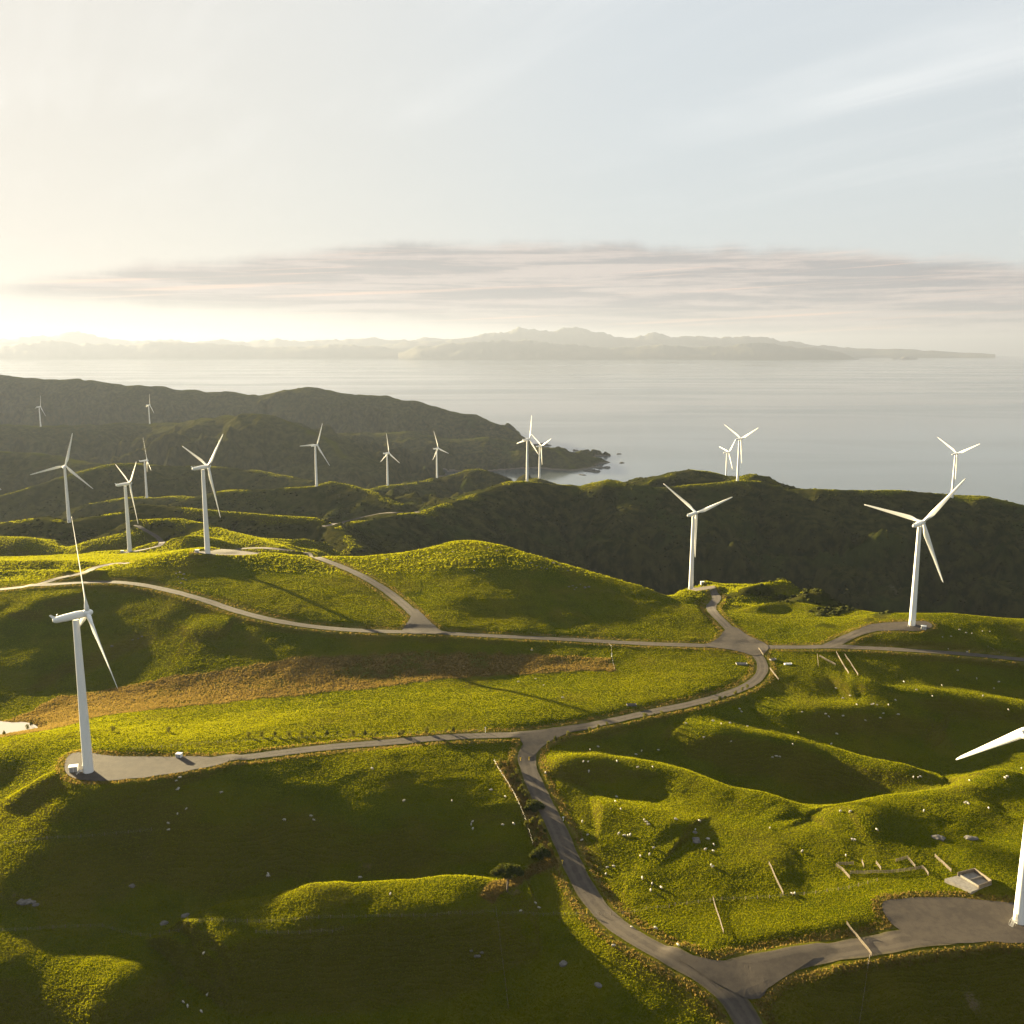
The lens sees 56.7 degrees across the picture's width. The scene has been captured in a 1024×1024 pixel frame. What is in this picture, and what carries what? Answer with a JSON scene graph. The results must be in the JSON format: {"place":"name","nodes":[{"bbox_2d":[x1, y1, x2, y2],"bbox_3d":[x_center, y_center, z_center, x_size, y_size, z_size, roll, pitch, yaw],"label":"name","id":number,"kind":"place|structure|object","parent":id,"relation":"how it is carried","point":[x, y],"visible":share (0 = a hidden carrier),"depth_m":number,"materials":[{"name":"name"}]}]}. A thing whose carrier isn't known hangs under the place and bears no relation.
{"place":"outdoors","nodes":[
{"label":"outdoors","id":0,"kind":"place"},
{"bbox_2d":[0,721,37,733],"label":"pond","id":1,"kind":"structure","parent":0,"point":[7,727],"depth_m":512.77,"materials":[{"name":"beige liquid"}]},
{"bbox_2d":[37,562,127,584],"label":"gravel road","id":2,"kind":"structure","parent":0,"point":[83,572],"depth_m":714.45,"materials":[{"name":"grey gravel"}]},
{"bbox_2d":[124,525,164,552],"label":"gravel road","id":3,"kind":"structure","parent":0,"point":[160,540],"depth_m":1037.55,"materials":[{"name":"grey gravel"}]},
{"bbox_2d":[0,340,409,358],"bbox_3d":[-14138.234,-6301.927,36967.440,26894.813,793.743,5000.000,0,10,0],"label":"coast","id":4,"kind":"structure","parent":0,"point":[50,349],"depth_m":35467.66},
{"bbox_2d":[0,331,449,346],"bbox_3d":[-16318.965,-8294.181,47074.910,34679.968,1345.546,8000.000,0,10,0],"label":"mountains","id":5,"kind":"structure","parent":0,"point":[78,337],"depth_m":45697.62,"materials":[{"name":"grey stone"}]},
{"bbox_2d":[234,547,413,615],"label":"gravel road","id":6,"kind":"structure","parent":0,"point":[408,608],"depth_m":705.70,"materials":[{"name":"grey gravel"}]},
{"bbox_2d":[322,512,416,526],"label":"gravel road","id":7,"kind":"structure","parent":0,"point":[343,522],"depth_m":1445.24,"materials":[{"name":"grey gravel"}]},
{"bbox_2d":[215,654,767,760],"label":"gravel road","id":8,"kind":"structure","parent":0,"point":[760,673],"depth_m":459.67,"materials":[{"name":"grey gravel"}]},
{"bbox_2d":[0,375,1023,1023],"bbox_3d":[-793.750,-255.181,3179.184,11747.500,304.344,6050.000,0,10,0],"label":"hill ground","id":9,"kind":"structure","parent":0,"point":[110,425],"depth_m":517.03,"materials":[{"name":"green plant"}]},
{"bbox_2d":[20,899,30,904],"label":"rock","id":10,"kind":"object","parent":9,"relation":"on","point":[23,902],"visible":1,"depth_m":338.54,"materials":[{"name":"grey stone"}]},
{"bbox_2d":[36,396,43,426],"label":"wind turbine","id":11,"kind":"object","parent":9,"relation":"on","point":[39,411],"visible":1,"depth_m":3239.74,"materials":[{"name":"white metal"}]},
{"bbox_2d":[30,433,92,522],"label":"wind turbine","id":12,"kind":"object","parent":9,"relation":"on","point":[65,466],"visible":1,"depth_m":1136.42,"materials":[{"name":"white metal"}]},
{"bbox_2d":[15,827,151,843],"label":"wire fence","id":13,"kind":"object","parent":9,"relation":"on","point":[92,834],"visible":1,"depth_m":365.75,"materials":[{"name":"grey metal"}]},
{"bbox_2d":[115,464,137,551],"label":"wind turbine","id":14,"kind":"object","parent":9,"relation":"on","point":[129,544],"visible":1,"depth_m":939.97,"materials":[{"name":"white metal"}]},
{"bbox_2d":[139,440,149,497],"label":"wind turbine","id":15,"kind":"object","parent":9,"relation":"on","point":[146,490],"visible":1,"depth_m":1724.49,"materials":[{"name":"white metal"}]},
{"bbox_2d":[64,752,228,780],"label":"gravel pad","id":16,"kind":"object","parent":9,"relation":"on","point":[108,767],"visible":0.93,"depth_m":404.52,"materials":[{"name":"grey gravel"}]},
{"bbox_2d":[68,764,77,772],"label":"transformer kiosk","id":17,"kind":"object","parent":16,"relation":"on","point":[73,767],"visible":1,"depth_m":397.27,"materials":[{"name":"white paint"}]},
{"bbox_2d":[49,521,117,773],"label":"wind turbine","id":18,"kind":"object","parent":16,"relation":"on","point":[87,767],"visible":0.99,"depth_m":389.53,"materials":[{"name":"white paint"}]},
{"bbox_2d":[175,752,182,757],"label":"transformer kiosk","id":19,"kind":"object","parent":16,"relation":"on","point":[178,754],"visible":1,"depth_m":412.22,"materials":[{"name":"white paint"}]},
{"bbox_2d":[160,920,168,925],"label":"rock","id":20,"kind":"object","parent":9,"relation":"on","point":[164,922],"visible":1,"depth_m":337.70,"materials":[{"name":"grey stone"}]},
{"bbox_2d":[181,913,189,917],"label":"rock","id":21,"kind":"object","parent":9,"relation":"on","point":[185,915],"visible":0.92,"depth_m":341.73,"materials":[{"name":"grey stone"}]},
{"bbox_2d":[195,549,258,554],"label":"gravel pad","id":22,"kind":"object","parent":9,"relation":"on","point":[226,552],"visible":0.88,"depth_m":765.53,"materials":[{"name":"grey gravel"}]},
{"bbox_2d":[182,435,222,553],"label":"wind turbine","id":23,"kind":"object","parent":22,"relation":"on","point":[202,468],"visible":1,"depth_m":734.54,"materials":[{"name":"white metal"}]},
{"bbox_2d":[0,910,490,936],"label":"wire fence","id":24,"kind":"object","parent":9,"relation":"on","point":[223,921],"visible":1,"depth_m":324.26,"materials":[{"name":"grey metal"}]},
{"bbox_2d":[0,650,615,902],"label":"rushes","id":25,"kind":"object","parent":9,"relation":"on","point":[101,708],"visible":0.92,"depth_m":551.55,"materials":[{"name":"plant"}]},
{"bbox_2d":[132,729,483,749],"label":"wire fence","id":26,"kind":"object","parent":9,"relation":"on","point":[315,735],"visible":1,"depth_m":449.63,"materials":[{"name":"grey metal"}]},
{"bbox_2d":[302,426,329,486],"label":"wind turbine","id":27,"kind":"object","parent":9,"relation":"on","point":[316,477],"visible":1,"depth_m":1568.20,"materials":[{"name":"white metal"}]},
{"bbox_2d":[381,434,396,485],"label":"wind turbine","id":28,"kind":"object","parent":9,"relation":"on","point":[387,453],"visible":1,"depth_m":1980.54,"materials":[{"name":"white metal"}]},
{"bbox_2d":[402,609,444,633],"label":"road junction","id":29,"kind":"object","parent":9,"relation":"on","point":[418,622],"visible":1,"depth_m":612.85,"materials":[{"name":"grey gravel"}]},
{"bbox_2d":[433,433,448,477],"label":"wind turbine","id":30,"kind":"object","parent":9,"relation":"on","point":[437,459],"visible":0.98,"depth_m":2178.28,"materials":[{"name":"white metal"}]},
{"bbox_2d":[490,862,524,891],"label":"pine tree","id":31,"kind":"object","parent":9,"relation":"on","point":[509,870],"visible":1,"depth_m":340.82,"materials":[{"name":"green plant"}]},
{"bbox_2d":[0,463,1018,605],"bbox_3d":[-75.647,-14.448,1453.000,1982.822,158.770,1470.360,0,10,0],"label":"hill grass","id":32,"kind":"structure","parent":9,"relation":"on","point":[93,556],"depth_m":817.44,"materials":[{"name":"green plant"}]},
{"bbox_2d":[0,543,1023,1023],"bbox_3d":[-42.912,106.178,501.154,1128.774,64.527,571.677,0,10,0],"label":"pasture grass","id":33,"kind":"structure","parent":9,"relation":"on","point":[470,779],"depth_m":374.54,"materials":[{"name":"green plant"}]},
{"bbox_2d":[1,549,1023,1023],"bbox_3d":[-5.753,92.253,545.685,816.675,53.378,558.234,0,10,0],"label":"verge grass","id":34,"kind":"structure","parent":9,"relation":"on","point":[803,975],"depth_m":361.94,"materials":[{"name":"green plant"}]},
{"bbox_2d":[2,465,1023,615],"bbox_3d":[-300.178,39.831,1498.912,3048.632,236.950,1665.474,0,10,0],"label":"scrub","id":35,"kind":"object","parent":9,"relation":"on","point":[834,611],"visible":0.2,"depth_m":1356.10,"materials":[{"name":"green plant"}]},
{"bbox_2d":[518,416,540,480],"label":"wind turbine","id":36,"kind":"object","parent":9,"relation":"on","point":[526,440],"visible":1,"depth_m":1532.13,"materials":[{"name":"white metal"}]},
{"bbox_2d":[524,799,545,811],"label":"dark bush","id":37,"kind":"object","parent":9,"relation":"on","point":[537,804],"visible":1,"depth_m":395.19,"materials":[{"name":"green plant"}]},
{"bbox_2d":[529,846,551,859],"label":"dark bush","id":38,"kind":"object","parent":9,"relation":"on","point":[540,852],"visible":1,"depth_m":367.03,"materials":[{"name":"green plant"}]},
{"bbox_2d":[531,434,550,478],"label":"wind turbine","id":39,"kind":"object","parent":9,"relation":"on","point":[540,445],"visible":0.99,"depth_m":1986.44,"materials":[{"name":"white metal"}]},
{"bbox_2d":[520,726,584,757],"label":"road junction","id":40,"kind":"object","parent":9,"relation":"on","point":[533,744],"visible":1,"depth_m":456.60,"materials":[{"name":"grey asphalt"}]},
{"bbox_2d":[559,960,566,966],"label":"rock","id":41,"kind":"object","parent":9,"relation":"on","point":[562,963],"visible":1,"depth_m":314.09,"materials":[{"name":"grey stone"}]},
{"bbox_2d":[502,904,669,915],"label":"wire fence","id":42,"kind":"object","parent":9,"relation":"on","point":[578,912],"visible":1,"depth_m":336.10,"materials":[{"name":"grey metal"}]},
{"bbox_2d":[594,982,601,987],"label":"rock","id":43,"kind":"object","parent":9,"relation":"on","point":[597,984],"visible":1,"depth_m":304.90,"materials":[{"name":"grey stone"}]},
{"bbox_2d":[626,703,636,705],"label":"water trough","id":44,"kind":"object","parent":9,"relation":"on","point":[631,704],"visible":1,"depth_m":498.46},
{"bbox_2d":[687,586,714,590],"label":"gravel pad","id":45,"kind":"object","parent":9,"relation":"on","point":[702,588],"visible":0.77,"depth_m":794.87,"materials":[{"name":"grey gravel"}]},
{"bbox_2d":[664,484,731,589],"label":"wind turbine","id":46,"kind":"object","parent":45,"relation":"on","point":[693,540],"visible":0.93,"depth_m":833.07,"materials":[{"name":"white metal"}]},
{"bbox_2d":[713,897,723,933],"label":"rail fence","id":47,"kind":"object","parent":9,"relation":"on","point":[718,916],"visible":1,"depth_m":327.43,"materials":[{"name":"wood"}]},
{"bbox_2d":[719,441,734,474],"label":"wind turbine","id":48,"kind":"object","parent":9,"relation":"on","point":[727,452],"visible":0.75,"depth_m":2009.92,"materials":[{"name":"white metal"}]},
{"bbox_2d":[704,627,768,654],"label":"road junction","id":49,"kind":"object","parent":9,"relation":"on","point":[735,638],"visible":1,"depth_m":610.11,"materials":[{"name":"grey gravel"}]},
{"bbox_2d":[725,425,757,480],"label":"wind turbine","id":50,"kind":"object","parent":9,"relation":"on","point":[739,448],"visible":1,"depth_m":1535.85,"materials":[{"name":"white metal"}]},
{"bbox_2d":[736,662,746,664],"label":"water trough","id":51,"kind":"object","parent":9,"relation":"on","point":[741,663],"visible":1,"depth_m":575.50,"materials":[{"name":"concrete"}]},
{"bbox_2d":[679,953,817,998],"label":"road junction","id":52,"kind":"object","parent":9,"relation":"on","point":[751,980],"visible":1,"depth_m":302.43,"materials":[{"name":"grey gravel"}]},
{"bbox_2d":[675,878,877,903],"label":"wire fence","id":53,"kind":"object","parent":9,"relation":"on","point":[780,894],"visible":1,"depth_m":336.44,"materials":[{"name":"grey metal"}]},
{"bbox_2d":[769,862,783,894],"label":"rail fence","id":54,"kind":"object","parent":9,"relation":"on","point":[776,878],"visible":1,"depth_m":343.77,"materials":[{"name":"brown wood"}]},
{"bbox_2d":[836,863,849,878],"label":"rail fence","id":55,"kind":"object","parent":9,"relation":"on","point":[842,869],"visible":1,"depth_m":350.23,"materials":[{"name":"brown wood"}]},
{"bbox_2d":[838,861,853,864],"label":"rail fence","id":56,"kind":"object","parent":9,"relation":"on","point":[845,862],"visible":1,"depth_m":353.61,"materials":[{"name":"wood"}]},
{"bbox_2d":[847,922,871,955],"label":"rail fence","id":57,"kind":"object","parent":9,"relation":"on","point":[856,934],"visible":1,"depth_m":310.21,"materials":[{"name":"wood"}]},
{"bbox_2d":[850,866,921,873],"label":"rail fence","id":58,"kind":"object","parent":9,"relation":"on","point":[864,871],"visible":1,"depth_m":347.11,"materials":[{"name":"brown wood"}]},
{"bbox_2d":[858,621,931,630],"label":"gravel pad","id":59,"kind":"object","parent":9,"relation":"on","point":[887,626],"visible":0.98,"depth_m":623.36,"materials":[{"name":"grey gravel"}]},
{"bbox_2d":[865,478,965,626],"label":"wind turbine","id":60,"kind":"object","parent":59,"relation":"on","point":[918,524],"visible":1,"depth_m":615.79,"materials":[{"name":"white metal"}]},
{"bbox_2d":[931,834,939,839],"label":"rock","id":61,"kind":"object","parent":9,"relation":"on","point":[937,837],"visible":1,"depth_m":367.78,"materials":[{"name":"grey stone"}]},
{"bbox_2d":[935,854,951,870],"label":"rail fence","id":62,"kind":"object","parent":9,"relation":"on","point":[945,864],"visible":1,"depth_m":349.79,"materials":[{"name":"wood"}]},
{"bbox_2d":[882,897,1023,942],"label":"gravel pad","id":63,"kind":"object","parent":9,"relation":"on","point":[949,920],"visible":0.97,"depth_m":317.82,"materials":[{"name":"grey gravel"}]},
{"bbox_2d":[956,727,1023,926],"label":"wind turbine","id":64,"kind":"object","parent":63,"relation":"on","point":[1018,913],"visible":1,"depth_m":314.90,"materials":[{"name":"white metal"}]},
{"bbox_2d":[939,438,978,497],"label":"wind turbine","id":65,"kind":"object","parent":9,"relation":"on","point":[955,454],"visible":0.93,"depth_m":1461.25,"materials":[{"name":"white metal"}]},
{"bbox_2d":[944,868,991,893],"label":"concrete pen","id":66,"kind":"object","parent":9,"relation":"on","point":[972,880],"visible":1,"depth_m":337.10,"materials":[{"name":"grey concrete"}]},
{"bbox_2d":[963,835,978,840],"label":"rock","id":67,"kind":"object","parent":9,"relation":"on","point":[968,837],"visible":1,"depth_m":367.08,"materials":[{"name":"grey stone"}]},
{"bbox_2d":[0,356,1023,504],"bbox_3d":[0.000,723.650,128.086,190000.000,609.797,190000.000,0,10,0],"label":"sea","id":68,"kind":"structure","parent":0,"point":[873,424],"depth_m":6923.13,"materials":[{"name":"grey liquid"}]},
{"bbox_2d":[0,581,1023,660],"bbox_3d":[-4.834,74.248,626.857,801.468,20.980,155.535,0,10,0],"label":"gravel road","id":69,"kind":"structure","parent":0,"point":[220,605],"depth_m":607.96,"materials":[{"name":"grey gravel"}]},
{"bbox_2d":[0,0,1023,355],"label":"sky","id":70,"kind":"structure","parent":0,"point":[839,173],"materials":[{"name":"white"}]},
{"bbox_2d":[398,339,855,359],"bbox_3d":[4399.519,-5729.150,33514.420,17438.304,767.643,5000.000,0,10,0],"label":"coast","id":71,"kind":"structure","parent":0,"point":[525,349],"depth_m":32006.29},
{"bbox_2d":[518,727,762,1023],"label":"gravel road","id":72,"kind":"structure","parent":0,"point":[740,1009],"depth_m":338.14,"materials":[{"name":"grey gravel"}]},
{"bbox_2d":[381,326,995,357],"bbox_3d":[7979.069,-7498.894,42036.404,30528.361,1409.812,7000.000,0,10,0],"label":"mountains","id":73,"kind":"structure","parent":0,"point":[577,336],"depth_m":40657.77,"materials":[{"name":"grey stone"}]},
{"bbox_2d":[706,587,732,629],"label":"gravel road","id":74,"kind":"structure","parent":0,"point":[711,605],"depth_m":688.97,"materials":[{"name":"grey gravel"}]},
{"bbox_2d":[715,930,956,989],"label":"gravel road","id":75,"kind":"structure","parent":0,"point":[888,942],"depth_m":306.73,"materials":[{"name":"grey gravel"}]},
{"bbox_2d":[823,629,874,647],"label":"gravel road","id":76,"kind":"structure","parent":0,"point":[842,639],"depth_m":612.42,"materials":[{"name":"grey gravel"}]}
]}

